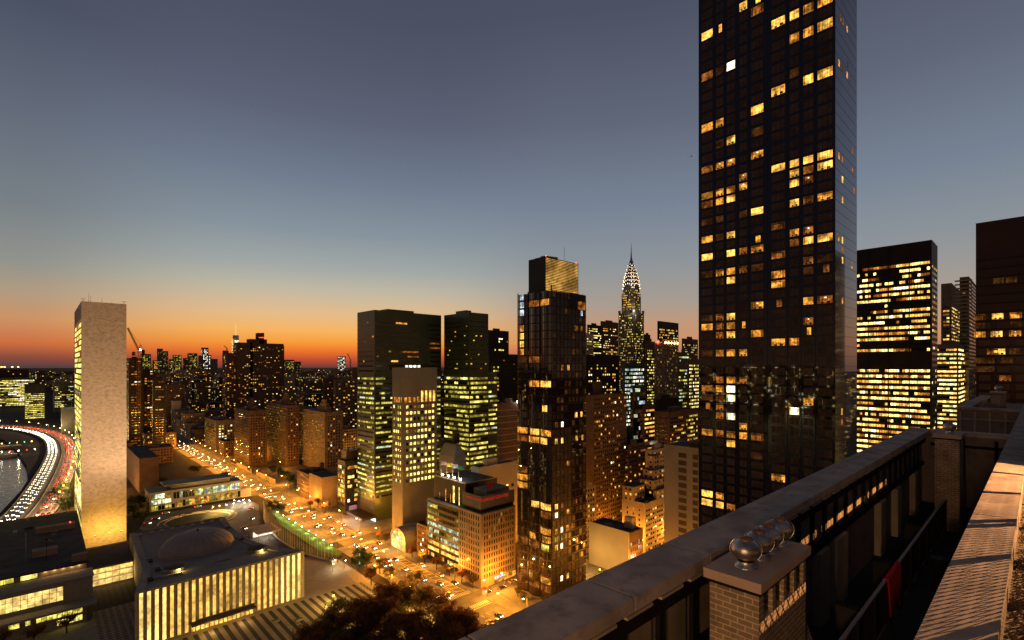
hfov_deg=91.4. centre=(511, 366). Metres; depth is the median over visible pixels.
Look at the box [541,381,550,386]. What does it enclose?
window
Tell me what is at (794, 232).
window
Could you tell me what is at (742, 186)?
window
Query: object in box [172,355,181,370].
distant tower
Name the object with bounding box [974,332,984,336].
window
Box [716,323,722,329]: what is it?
window
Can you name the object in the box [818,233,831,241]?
window
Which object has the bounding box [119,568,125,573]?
window
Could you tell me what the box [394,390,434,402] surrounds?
tall window
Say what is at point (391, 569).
tree
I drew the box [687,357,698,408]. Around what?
grid lit tower
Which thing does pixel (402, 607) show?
tree
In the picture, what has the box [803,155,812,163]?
window
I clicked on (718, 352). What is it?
window
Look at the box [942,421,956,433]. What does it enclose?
chimney cowl
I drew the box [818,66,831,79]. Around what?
window
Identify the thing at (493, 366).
window
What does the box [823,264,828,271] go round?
window
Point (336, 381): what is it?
window
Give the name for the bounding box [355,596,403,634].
tree
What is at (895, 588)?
towel
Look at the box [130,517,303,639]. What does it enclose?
assembly hall
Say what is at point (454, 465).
flagpole
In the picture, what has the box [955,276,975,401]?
balcony tower
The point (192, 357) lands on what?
distant tower
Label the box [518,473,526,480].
window
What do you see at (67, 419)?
windowless block
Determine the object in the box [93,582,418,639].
plaza paving band
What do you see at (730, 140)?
window
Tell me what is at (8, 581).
window
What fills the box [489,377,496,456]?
window
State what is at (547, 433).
window
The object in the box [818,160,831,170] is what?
window
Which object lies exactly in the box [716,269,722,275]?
window
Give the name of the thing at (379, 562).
tree
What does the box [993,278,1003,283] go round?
window
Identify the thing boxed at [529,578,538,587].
window
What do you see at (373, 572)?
tree
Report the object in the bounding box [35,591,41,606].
window
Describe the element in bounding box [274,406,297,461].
window
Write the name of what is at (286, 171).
sky
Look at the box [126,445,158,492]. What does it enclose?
ribbed brown block
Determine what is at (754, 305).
window
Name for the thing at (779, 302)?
window
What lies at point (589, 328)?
window
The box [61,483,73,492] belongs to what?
tree
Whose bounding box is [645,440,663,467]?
white roof house
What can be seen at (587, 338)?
window
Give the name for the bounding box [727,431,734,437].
window
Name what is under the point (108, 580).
window
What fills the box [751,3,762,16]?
window
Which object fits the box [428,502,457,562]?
window
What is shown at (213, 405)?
city block
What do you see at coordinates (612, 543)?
blank wall house
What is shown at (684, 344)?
window
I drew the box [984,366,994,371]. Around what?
window
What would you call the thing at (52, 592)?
window
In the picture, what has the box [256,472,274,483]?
retaining wall
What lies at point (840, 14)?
side window
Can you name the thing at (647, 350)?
window
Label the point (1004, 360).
window
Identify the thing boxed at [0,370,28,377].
dark plant block
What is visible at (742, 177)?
window
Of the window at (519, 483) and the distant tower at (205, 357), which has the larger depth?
the distant tower at (205, 357)
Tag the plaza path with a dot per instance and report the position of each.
(321, 578)
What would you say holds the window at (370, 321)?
in the faceted office tower at (388, 340)
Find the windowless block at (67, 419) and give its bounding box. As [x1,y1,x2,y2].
[61,407,73,432]
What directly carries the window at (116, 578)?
in the glazed link
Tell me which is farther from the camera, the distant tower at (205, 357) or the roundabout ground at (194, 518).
the distant tower at (205, 357)
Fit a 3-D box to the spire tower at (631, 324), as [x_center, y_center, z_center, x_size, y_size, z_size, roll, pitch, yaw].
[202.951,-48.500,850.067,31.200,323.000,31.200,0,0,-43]
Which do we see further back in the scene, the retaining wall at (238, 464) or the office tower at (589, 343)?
the office tower at (589, 343)
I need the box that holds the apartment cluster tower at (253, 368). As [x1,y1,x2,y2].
[222,332,283,418]
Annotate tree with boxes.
[0,627,12,639]
[21,623,46,639]
[48,485,69,497]
[54,498,69,504]
[54,612,77,632]
[56,481,71,486]
[57,497,73,510]
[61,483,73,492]
[61,492,73,499]
[126,501,146,513]
[127,494,146,503]
[131,510,146,522]
[159,476,166,481]
[188,465,200,474]
[265,499,277,508]
[271,466,284,476]
[271,504,280,513]
[276,503,285,513]
[279,470,291,476]
[282,473,295,483]
[289,622,333,639]
[293,616,335,634]
[301,617,354,639]
[307,499,312,508]
[315,591,358,629]
[320,499,330,512]
[321,622,368,639]
[334,597,384,639]
[340,624,384,639]
[350,553,363,569]
[351,590,388,623]
[352,547,367,559]
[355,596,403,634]
[358,552,374,566]
[363,566,376,584]
[367,627,395,639]
[368,581,403,601]
[374,558,388,573]
[375,585,409,615]
[376,613,427,639]
[379,531,389,542]
[382,564,399,581]
[398,580,433,612]
[402,605,431,639]
[406,570,425,590]
[408,545,415,556]
[410,587,449,618]
[414,617,465,639]
[416,546,428,563]
[421,605,475,639]
[423,584,433,591]
[430,556,441,569]
[433,607,480,632]
[443,562,453,575]
[445,595,457,609]
[446,609,484,639]
[455,568,467,582]
[456,604,474,614]
[467,574,477,587]
[514,585,522,595]
[519,591,528,601]
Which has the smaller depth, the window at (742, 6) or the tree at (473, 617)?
the window at (742, 6)
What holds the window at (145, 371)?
in the dark riverside tower at (148, 375)
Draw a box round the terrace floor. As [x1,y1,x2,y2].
[809,501,974,639]
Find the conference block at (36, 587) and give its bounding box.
[0,510,96,639]
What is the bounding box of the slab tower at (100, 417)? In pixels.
[74,299,125,547]
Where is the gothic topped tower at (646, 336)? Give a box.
[643,333,649,363]
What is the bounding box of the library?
[130,473,250,513]
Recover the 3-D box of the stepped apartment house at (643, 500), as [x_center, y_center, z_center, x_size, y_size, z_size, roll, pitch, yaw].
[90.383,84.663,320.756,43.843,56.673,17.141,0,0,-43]
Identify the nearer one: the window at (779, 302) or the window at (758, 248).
the window at (779, 302)
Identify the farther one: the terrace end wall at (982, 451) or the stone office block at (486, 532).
the stone office block at (486, 532)
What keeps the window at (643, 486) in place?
in the stepped apartment house at (643, 500)
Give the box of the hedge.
[265,511,341,558]
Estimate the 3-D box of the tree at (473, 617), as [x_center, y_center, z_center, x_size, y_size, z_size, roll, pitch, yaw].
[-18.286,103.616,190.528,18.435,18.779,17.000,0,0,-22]
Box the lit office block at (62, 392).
[53,383,73,411]
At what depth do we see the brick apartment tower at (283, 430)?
571.54 m
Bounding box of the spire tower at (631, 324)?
[618,247,643,392]
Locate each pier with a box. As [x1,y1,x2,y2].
[0,444,21,449]
[0,453,16,457]
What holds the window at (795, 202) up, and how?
in the dark glass tower at (777, 244)
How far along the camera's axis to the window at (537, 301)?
245.94 m
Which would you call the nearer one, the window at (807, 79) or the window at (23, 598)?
the window at (807, 79)
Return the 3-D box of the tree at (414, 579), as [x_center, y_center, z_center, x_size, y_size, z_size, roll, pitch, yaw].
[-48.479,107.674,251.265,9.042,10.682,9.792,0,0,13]
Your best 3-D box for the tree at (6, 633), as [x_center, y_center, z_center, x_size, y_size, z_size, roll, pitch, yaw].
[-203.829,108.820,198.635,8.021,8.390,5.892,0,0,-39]
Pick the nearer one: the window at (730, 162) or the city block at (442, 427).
the window at (730, 162)
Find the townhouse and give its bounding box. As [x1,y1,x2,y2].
[417,517,426,552]
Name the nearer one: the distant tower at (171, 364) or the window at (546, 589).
the window at (546, 589)
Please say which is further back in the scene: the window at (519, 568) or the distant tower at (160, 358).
the distant tower at (160, 358)
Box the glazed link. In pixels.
[87,542,133,586]
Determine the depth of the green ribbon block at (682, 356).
546.44 m
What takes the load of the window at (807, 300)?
in the dark glass tower at (777, 244)
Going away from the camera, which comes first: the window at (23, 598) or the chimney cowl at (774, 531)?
the chimney cowl at (774, 531)
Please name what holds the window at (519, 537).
in the bayed glass tower at (551, 432)
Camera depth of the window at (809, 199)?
159.49 m
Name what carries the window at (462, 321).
in the faceted office tower at (470, 399)
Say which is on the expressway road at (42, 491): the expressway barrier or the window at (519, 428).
the expressway barrier
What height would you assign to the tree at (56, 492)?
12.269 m
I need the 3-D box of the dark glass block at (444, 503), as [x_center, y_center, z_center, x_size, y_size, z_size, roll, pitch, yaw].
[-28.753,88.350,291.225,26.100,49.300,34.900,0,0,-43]
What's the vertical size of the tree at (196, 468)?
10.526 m
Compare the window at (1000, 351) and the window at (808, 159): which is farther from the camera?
the window at (1000, 351)
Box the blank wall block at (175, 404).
[171,400,180,428]
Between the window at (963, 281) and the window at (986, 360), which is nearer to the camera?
the window at (986, 360)
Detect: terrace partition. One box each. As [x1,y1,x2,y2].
[835,600,866,639]
[873,557,894,594]
[905,521,922,548]
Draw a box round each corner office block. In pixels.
[143,430,175,447]
[205,416,233,448]
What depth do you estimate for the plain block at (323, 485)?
403.26 m
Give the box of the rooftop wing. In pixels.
[956,395,1023,433]
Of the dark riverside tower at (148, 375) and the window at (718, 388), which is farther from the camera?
the dark riverside tower at (148, 375)
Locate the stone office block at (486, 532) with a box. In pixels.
[458,483,515,588]
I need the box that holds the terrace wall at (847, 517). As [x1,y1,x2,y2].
[458,429,929,639]
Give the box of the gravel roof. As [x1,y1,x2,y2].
[1003,494,1023,639]
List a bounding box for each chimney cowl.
[729,534,762,570]
[744,526,774,561]
[756,521,783,553]
[766,515,793,546]
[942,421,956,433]
[994,385,1002,391]
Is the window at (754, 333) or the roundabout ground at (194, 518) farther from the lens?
the roundabout ground at (194, 518)
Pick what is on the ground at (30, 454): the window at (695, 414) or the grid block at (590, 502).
the grid block at (590, 502)
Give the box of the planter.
[271,618,279,623]
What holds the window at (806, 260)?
in the dark glass tower at (777, 244)
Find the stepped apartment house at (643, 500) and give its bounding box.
[622,453,663,552]
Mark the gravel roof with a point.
(1009, 610)
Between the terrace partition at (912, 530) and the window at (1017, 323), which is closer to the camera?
the terrace partition at (912, 530)
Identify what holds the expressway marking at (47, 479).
on the expressway road at (42, 491)
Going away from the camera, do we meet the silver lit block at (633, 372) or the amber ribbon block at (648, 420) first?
the amber ribbon block at (648, 420)
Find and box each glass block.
[338,446,356,514]
[427,470,496,571]
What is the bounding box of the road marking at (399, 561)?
[201,457,490,617]
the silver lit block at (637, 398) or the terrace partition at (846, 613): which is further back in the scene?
the silver lit block at (637, 398)
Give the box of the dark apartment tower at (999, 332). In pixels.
[974,216,1023,403]
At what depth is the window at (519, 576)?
252.08 m
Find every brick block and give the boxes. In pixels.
[297,462,332,499]
[654,406,698,444]
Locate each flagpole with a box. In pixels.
[452,464,457,478]
[458,465,463,480]
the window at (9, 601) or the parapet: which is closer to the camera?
the parapet
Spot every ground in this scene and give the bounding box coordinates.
[0,367,588,619]
[168,512,227,525]
[275,512,341,555]
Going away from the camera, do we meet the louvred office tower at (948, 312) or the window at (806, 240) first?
the window at (806, 240)
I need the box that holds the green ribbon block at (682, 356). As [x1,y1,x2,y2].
[677,349,688,407]
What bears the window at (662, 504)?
in the stepped apartment house at (643, 500)
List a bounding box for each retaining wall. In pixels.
[231,459,251,472]
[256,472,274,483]
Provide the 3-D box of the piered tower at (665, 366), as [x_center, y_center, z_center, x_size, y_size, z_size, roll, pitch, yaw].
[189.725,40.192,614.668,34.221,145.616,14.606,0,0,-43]
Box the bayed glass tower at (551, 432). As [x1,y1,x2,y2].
[517,255,585,599]
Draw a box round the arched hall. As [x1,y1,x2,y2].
[390,520,423,552]
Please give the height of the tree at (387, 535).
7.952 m
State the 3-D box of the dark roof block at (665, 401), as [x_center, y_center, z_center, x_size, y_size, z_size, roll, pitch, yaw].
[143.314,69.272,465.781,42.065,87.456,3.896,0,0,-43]
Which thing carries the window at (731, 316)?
in the dark glass tower at (777, 244)
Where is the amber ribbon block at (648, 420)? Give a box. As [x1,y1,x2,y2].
[643,400,654,448]
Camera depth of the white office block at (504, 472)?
314.12 m
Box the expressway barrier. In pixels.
[0,425,73,518]
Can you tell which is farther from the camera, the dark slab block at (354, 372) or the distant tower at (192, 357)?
the distant tower at (192, 357)
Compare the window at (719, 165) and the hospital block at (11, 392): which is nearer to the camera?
the window at (719, 165)
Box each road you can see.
[0,426,73,521]
[126,437,588,627]
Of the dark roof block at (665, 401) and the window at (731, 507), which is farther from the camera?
the dark roof block at (665, 401)
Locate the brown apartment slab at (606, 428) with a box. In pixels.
[586,381,626,521]
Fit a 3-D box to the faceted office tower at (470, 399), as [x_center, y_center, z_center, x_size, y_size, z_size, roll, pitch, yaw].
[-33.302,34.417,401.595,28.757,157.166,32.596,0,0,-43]
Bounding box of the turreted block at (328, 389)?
[323,375,341,409]
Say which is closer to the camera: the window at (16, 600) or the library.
the window at (16, 600)
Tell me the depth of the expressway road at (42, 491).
491.64 m
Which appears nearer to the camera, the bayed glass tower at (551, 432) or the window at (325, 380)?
the bayed glass tower at (551, 432)
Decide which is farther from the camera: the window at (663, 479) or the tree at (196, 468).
the tree at (196, 468)
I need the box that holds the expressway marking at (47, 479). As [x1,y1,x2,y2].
[5,428,72,520]
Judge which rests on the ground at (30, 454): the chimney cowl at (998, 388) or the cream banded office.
the cream banded office
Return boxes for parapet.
[914,405,1023,639]
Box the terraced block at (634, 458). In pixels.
[625,439,645,482]
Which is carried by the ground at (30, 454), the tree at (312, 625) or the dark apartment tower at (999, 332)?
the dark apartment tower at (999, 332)
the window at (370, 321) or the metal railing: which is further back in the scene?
the window at (370, 321)
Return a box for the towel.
[882,561,902,616]
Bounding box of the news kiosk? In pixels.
[481,587,487,594]
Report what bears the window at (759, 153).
in the dark glass tower at (777, 244)
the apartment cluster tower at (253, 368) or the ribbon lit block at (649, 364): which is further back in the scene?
the apartment cluster tower at (253, 368)
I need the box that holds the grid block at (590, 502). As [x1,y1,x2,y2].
[586,482,595,553]
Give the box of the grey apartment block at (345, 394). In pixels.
[334,376,356,426]
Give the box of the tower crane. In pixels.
[127,328,144,407]
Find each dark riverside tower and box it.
[126,351,142,445]
[143,367,153,431]
[152,373,165,443]
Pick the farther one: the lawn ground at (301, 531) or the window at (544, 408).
the lawn ground at (301, 531)
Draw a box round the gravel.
[1005,506,1023,639]
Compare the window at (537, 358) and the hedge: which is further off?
the hedge
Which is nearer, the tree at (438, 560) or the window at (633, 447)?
the tree at (438, 560)
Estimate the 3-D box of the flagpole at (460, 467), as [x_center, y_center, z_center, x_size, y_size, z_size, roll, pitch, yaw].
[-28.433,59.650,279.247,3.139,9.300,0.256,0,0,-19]
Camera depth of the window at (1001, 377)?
193.65 m
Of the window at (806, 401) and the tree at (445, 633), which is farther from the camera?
the tree at (445, 633)
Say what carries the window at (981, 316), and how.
in the dark apartment tower at (999, 332)
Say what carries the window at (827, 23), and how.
in the dark glass tower at (777, 244)
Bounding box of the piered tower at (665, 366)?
[654,340,677,398]
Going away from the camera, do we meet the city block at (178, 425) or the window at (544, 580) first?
the window at (544, 580)
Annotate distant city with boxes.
[0,368,443,406]
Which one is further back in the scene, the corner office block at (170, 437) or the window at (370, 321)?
the corner office block at (170, 437)
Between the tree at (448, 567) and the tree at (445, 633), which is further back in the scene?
the tree at (448, 567)
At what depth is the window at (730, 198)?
177.19 m
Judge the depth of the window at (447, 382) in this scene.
389.67 m
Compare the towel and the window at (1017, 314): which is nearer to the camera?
the towel
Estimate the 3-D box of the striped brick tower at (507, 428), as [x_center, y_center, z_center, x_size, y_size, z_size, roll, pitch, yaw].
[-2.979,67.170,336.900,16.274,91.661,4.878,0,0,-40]
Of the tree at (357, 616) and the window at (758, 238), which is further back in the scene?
the tree at (357, 616)
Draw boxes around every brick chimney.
[703,540,812,639]
[932,430,965,532]
[989,391,1006,407]
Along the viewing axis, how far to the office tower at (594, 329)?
916.60 m
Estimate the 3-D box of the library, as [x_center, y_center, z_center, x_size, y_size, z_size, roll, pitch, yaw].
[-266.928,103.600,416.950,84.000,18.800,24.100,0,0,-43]
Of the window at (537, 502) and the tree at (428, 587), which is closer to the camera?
the tree at (428, 587)
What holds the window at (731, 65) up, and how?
in the dark glass tower at (777, 244)
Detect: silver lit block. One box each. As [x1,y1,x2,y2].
[623,360,644,444]
[630,385,645,442]
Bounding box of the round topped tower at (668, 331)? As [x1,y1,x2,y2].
[657,321,678,351]
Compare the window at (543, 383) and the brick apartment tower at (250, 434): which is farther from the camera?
the brick apartment tower at (250, 434)
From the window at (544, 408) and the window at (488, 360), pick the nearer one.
the window at (544, 408)
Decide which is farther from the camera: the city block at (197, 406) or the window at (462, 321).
the city block at (197, 406)
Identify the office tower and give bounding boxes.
[346,309,440,521]
[392,365,436,528]
[444,310,496,470]
[491,362,499,402]
[586,333,593,354]
[587,323,601,354]
[600,320,617,355]
[682,337,697,358]
[857,240,937,452]
[941,283,959,343]
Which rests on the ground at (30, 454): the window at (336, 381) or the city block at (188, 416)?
the city block at (188, 416)
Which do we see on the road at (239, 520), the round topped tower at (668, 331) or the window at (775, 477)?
the round topped tower at (668, 331)
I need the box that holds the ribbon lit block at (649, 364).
[645,339,654,404]
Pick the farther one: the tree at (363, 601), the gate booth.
the gate booth
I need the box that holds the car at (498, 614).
[494,612,502,617]
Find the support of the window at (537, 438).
in the bayed glass tower at (551, 432)
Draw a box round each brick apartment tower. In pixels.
[234,398,266,467]
[266,393,298,466]
[299,399,342,470]
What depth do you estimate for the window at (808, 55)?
170.23 m
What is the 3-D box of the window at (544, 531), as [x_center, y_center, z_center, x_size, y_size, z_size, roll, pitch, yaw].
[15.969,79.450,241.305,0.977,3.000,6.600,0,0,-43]
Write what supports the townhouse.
on the ground at (30, 454)
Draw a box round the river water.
[0,441,27,512]
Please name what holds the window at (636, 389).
in the silver lit block at (637, 398)
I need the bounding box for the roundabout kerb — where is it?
[157,510,236,527]
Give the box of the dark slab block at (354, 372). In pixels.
[352,367,356,378]
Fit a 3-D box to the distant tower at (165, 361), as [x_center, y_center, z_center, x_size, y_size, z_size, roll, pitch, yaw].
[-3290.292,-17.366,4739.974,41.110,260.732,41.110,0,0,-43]
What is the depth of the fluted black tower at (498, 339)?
712.33 m
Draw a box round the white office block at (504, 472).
[471,457,516,542]
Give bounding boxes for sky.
[0,0,1023,367]
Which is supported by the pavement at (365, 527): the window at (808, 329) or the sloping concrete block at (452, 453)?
the sloping concrete block at (452, 453)
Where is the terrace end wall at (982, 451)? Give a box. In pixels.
[910,427,1009,508]
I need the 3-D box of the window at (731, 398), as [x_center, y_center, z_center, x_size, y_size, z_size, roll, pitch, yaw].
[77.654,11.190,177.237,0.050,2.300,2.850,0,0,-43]
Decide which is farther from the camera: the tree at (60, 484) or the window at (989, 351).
the tree at (60, 484)
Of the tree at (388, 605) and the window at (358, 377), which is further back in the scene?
the window at (358, 377)
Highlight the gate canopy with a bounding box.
[248,523,280,541]
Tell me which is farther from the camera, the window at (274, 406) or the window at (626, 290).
the window at (626, 290)
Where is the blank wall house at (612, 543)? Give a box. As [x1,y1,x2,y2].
[589,515,642,569]
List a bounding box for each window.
[0,380,33,405]
[0,599,4,614]
[1,371,27,375]
[3,578,13,584]
[5,597,12,613]
[13,596,19,611]
[20,575,28,580]
[20,594,27,609]
[25,393,43,418]
[28,592,34,607]
[29,573,37,578]
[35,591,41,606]
[42,589,48,604]
[49,588,55,602]
[55,386,72,408]
[56,586,62,601]
[75,323,80,523]
[98,568,104,572]
[98,573,104,578]
[98,579,104,585]
[105,566,111,571]
[105,571,111,577]
[105,577,111,583]
[112,570,118,575]
[112,576,118,581]
[119,563,125,568]
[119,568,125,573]
[119,574,125,580]
[126,567,132,572]
[126,573,132,578]
[127,361,139,445]
[144,435,173,445]
[145,371,151,431]
[152,448,171,461]
[155,381,163,443]
[206,423,231,444]
[219,441,232,454]
[228,347,282,417]
[235,412,264,463]
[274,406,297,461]
[301,413,339,466]
[301,473,308,493]
[325,380,332,408]
[336,381,356,426]
[338,466,355,506]
[343,430,356,448]
[358,321,439,371]
[358,377,439,497]
[392,530,403,551]
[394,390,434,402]
[394,405,433,482]
[418,526,425,549]
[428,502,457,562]
[439,486,454,502]
[444,377,487,468]
[446,321,486,368]
[460,509,512,578]
[488,360,503,401]
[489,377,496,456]
[493,366,498,400]
[518,357,526,362]
[518,427,526,432]
[518,434,526,440]
[518,465,526,472]
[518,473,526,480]
[518,481,526,488]
[518,535,526,543]
[518,566,526,574]
[518,574,526,582]
[529,300,538,306]
[529,357,538,362]
[529,436,538,442]
[529,539,538,547]
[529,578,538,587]
[533,381,538,386]
[533,429,538,434]
[533,501,538,507]
[541,299,548,305]
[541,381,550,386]
[541,429,550,436]
[541,438,546,444]
[541,503,550,510]
[541,511,550,518]
[541,527,550,535]
[541,543,548,551]
[541,576,550,584]
[541,584,550,592]
[542,405,546,411]
[542,536,550,543]
[553,291,584,592]
[586,488,593,548]
[587,338,592,354]
[589,328,600,353]
[589,365,616,393]
[595,397,624,520]
[603,328,617,355]
[622,290,642,392]
[625,444,643,482]
[625,486,643,499]
[627,369,643,425]
[627,504,663,549]
[631,388,644,442]
[640,479,663,497]
[645,409,653,448]
[645,470,662,477]
[647,350,653,403]
[656,414,696,443]
[665,349,675,396]
[679,353,688,407]
[679,453,697,535]
[684,344,696,357]
[689,365,694,407]
[702,0,831,524]
[716,118,722,127]
[716,162,722,169]
[716,188,722,195]
[716,197,722,204]
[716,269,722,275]
[716,314,722,320]
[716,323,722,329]
[716,332,722,338]
[716,350,722,355]
[716,377,722,382]
[716,386,722,391]
[716,394,722,400]
[716,403,722,409]
[716,412,722,418]
[716,430,722,436]
[716,492,722,499]
[727,60,734,70]
[727,135,734,144]
[727,158,734,166]
[727,185,734,193]
[727,194,734,202]
[727,231,734,238]
[727,249,734,256]
[727,267,734,274]
[727,277,734,283]
[727,313,734,319]
[727,322,734,328]
[727,331,734,337]
[727,350,734,355]
[727,377,734,382]
[727,386,734,392]
[727,395,734,401]
[727,413,734,419]
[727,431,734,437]
[727,440,734,446]
[727,503,734,510]
[739,0,746,11]
[739,173,746,180]
[739,182,746,190]
[739,247,746,254]
[739,266,746,272]
[739,349,746,355]
[739,377,746,383]
[739,423,746,429]
[739,432,746,438]
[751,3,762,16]
[751,103,762,115]
[751,150,762,159]
[751,206,762,215]
[751,244,762,252]
[751,301,762,308]
[751,330,762,336]
[751,433,762,440]
[756,235,760,242]
[772,15,784,28]
[772,84,784,96]
[772,162,784,172]
[772,221,784,229]
[772,250,784,258]
[772,270,784,277]
[772,280,784,287]
[772,339,784,345]
[772,474,784,481]
[777,300,781,306]
[790,8,798,20]
[790,32,798,43]
[790,159,798,167]
[790,169,798,177]
[790,179,798,187]
[790,198,798,206]
[790,228,798,236]
[790,238,798,246]
[790,338,798,344]
[790,407,798,414]
[803,2,812,14]
[803,26,812,37]
[803,73,812,85]
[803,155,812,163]
[803,165,812,173]
[803,175,812,183]
[803,195,812,204]
[803,226,812,234]
[803,236,812,244]
[803,256,812,264]
[803,297,812,304]
[803,317,812,324]
[803,398,812,405]
[807,327,810,334]
[818,0,831,7]
[818,17,831,31]
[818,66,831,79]
[818,150,831,159]
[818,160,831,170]
[818,191,831,200]
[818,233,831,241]
[818,295,831,303]
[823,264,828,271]
[838,14,854,424]
[857,261,934,451]
[938,349,964,428]
[943,307,959,343]
[963,281,974,400]
[974,314,984,319]
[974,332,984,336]
[974,358,983,362]
[974,366,983,371]
[975,323,984,328]
[984,358,994,362]
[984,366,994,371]
[987,349,997,354]
[991,331,1001,336]
[992,313,1002,318]
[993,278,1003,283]
[994,349,1004,353]
[999,375,1010,380]
[1002,357,1011,362]
[1006,276,1016,282]
[1009,330,1020,335]
[1009,348,1019,353]
[1010,312,1021,317]
[1010,321,1020,326]
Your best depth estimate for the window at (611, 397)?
342.54 m
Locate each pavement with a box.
[166,428,588,626]
[499,586,541,606]
[586,562,606,579]
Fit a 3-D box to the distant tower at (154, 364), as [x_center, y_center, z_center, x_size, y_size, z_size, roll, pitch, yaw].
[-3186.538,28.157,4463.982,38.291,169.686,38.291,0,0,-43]
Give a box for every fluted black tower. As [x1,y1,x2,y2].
[488,328,508,353]
[488,351,516,401]
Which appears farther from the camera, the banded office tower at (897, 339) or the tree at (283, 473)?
the tree at (283, 473)
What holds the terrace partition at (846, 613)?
on the terrace floor
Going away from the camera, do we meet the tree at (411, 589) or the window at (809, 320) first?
the window at (809, 320)
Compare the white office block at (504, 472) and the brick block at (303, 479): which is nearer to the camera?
the white office block at (504, 472)
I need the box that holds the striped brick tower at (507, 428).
[497,398,516,460]
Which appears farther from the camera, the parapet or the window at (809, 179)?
the window at (809, 179)
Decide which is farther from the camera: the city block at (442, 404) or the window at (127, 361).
the city block at (442, 404)
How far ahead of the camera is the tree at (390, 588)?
218.82 m
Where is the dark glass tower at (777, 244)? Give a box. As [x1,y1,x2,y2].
[699,0,856,526]
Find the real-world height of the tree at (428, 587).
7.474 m
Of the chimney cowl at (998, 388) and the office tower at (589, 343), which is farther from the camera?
the office tower at (589, 343)
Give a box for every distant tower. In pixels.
[141,354,150,369]
[152,360,157,368]
[157,349,162,372]
[163,351,167,373]
[169,359,173,370]
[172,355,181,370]
[183,358,188,369]
[187,353,196,369]
[198,355,201,370]
[201,348,208,368]
[210,359,217,371]
[232,335,238,352]
[284,360,293,372]
[294,361,300,371]
[337,356,345,369]
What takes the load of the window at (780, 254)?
in the dark glass tower at (777, 244)
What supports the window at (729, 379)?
in the dark glass tower at (777, 244)
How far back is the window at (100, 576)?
257.99 m
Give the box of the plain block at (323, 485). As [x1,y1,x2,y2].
[309,470,337,508]
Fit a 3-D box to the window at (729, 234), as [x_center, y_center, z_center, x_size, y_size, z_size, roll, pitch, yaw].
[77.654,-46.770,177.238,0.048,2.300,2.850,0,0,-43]
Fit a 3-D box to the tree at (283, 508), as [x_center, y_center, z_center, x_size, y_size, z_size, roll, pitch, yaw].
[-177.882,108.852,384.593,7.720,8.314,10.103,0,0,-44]
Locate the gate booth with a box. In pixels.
[328,556,337,564]
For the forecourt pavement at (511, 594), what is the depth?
243.49 m
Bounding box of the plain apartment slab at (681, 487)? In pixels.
[664,440,698,542]
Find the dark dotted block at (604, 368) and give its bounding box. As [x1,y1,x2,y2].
[586,353,618,394]
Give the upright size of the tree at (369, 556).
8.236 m
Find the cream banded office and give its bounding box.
[938,340,964,430]
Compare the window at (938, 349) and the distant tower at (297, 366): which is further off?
the distant tower at (297, 366)
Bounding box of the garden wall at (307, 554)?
[263,517,338,562]
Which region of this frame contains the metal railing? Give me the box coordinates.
[838,498,946,639]
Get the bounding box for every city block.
[126,440,131,446]
[145,441,173,463]
[166,383,184,427]
[172,405,194,430]
[175,418,180,433]
[181,411,204,436]
[185,417,204,438]
[188,399,205,411]
[191,426,204,441]
[204,407,221,416]
[206,401,221,410]
[219,437,233,455]
[284,388,303,404]
[343,421,356,449]
[441,399,443,409]
[441,416,443,437]
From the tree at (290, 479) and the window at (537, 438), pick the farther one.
the tree at (290, 479)
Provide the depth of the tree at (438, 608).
208.71 m
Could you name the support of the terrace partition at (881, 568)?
on the terrace floor
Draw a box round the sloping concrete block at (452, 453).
[439,432,465,474]
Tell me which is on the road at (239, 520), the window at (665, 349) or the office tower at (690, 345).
the office tower at (690, 345)
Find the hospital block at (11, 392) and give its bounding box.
[0,377,34,408]
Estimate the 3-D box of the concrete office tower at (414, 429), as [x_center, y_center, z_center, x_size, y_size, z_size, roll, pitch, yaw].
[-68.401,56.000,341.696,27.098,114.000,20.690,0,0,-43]
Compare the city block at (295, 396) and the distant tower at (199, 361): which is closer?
the city block at (295, 396)
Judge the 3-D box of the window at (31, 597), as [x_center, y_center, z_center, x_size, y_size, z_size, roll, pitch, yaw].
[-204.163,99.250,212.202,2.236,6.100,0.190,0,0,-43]
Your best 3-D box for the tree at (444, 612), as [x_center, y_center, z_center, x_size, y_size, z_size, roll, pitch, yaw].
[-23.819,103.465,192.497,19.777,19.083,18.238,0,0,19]
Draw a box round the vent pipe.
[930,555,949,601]
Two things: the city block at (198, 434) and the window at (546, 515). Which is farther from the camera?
the city block at (198, 434)
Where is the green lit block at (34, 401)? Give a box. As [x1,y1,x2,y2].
[24,384,44,419]
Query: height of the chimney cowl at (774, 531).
0.484 m
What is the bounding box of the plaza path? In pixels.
[17,556,434,639]
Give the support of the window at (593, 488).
in the grid block at (590, 502)
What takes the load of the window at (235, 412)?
in the brick apartment tower at (250, 434)
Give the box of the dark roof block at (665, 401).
[653,394,678,410]
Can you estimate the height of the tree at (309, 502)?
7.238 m
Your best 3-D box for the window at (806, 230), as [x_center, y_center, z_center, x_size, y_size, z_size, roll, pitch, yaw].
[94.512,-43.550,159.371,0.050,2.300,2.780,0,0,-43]
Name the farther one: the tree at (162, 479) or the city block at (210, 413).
the city block at (210, 413)
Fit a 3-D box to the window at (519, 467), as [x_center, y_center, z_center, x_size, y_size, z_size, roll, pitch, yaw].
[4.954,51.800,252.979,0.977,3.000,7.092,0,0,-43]

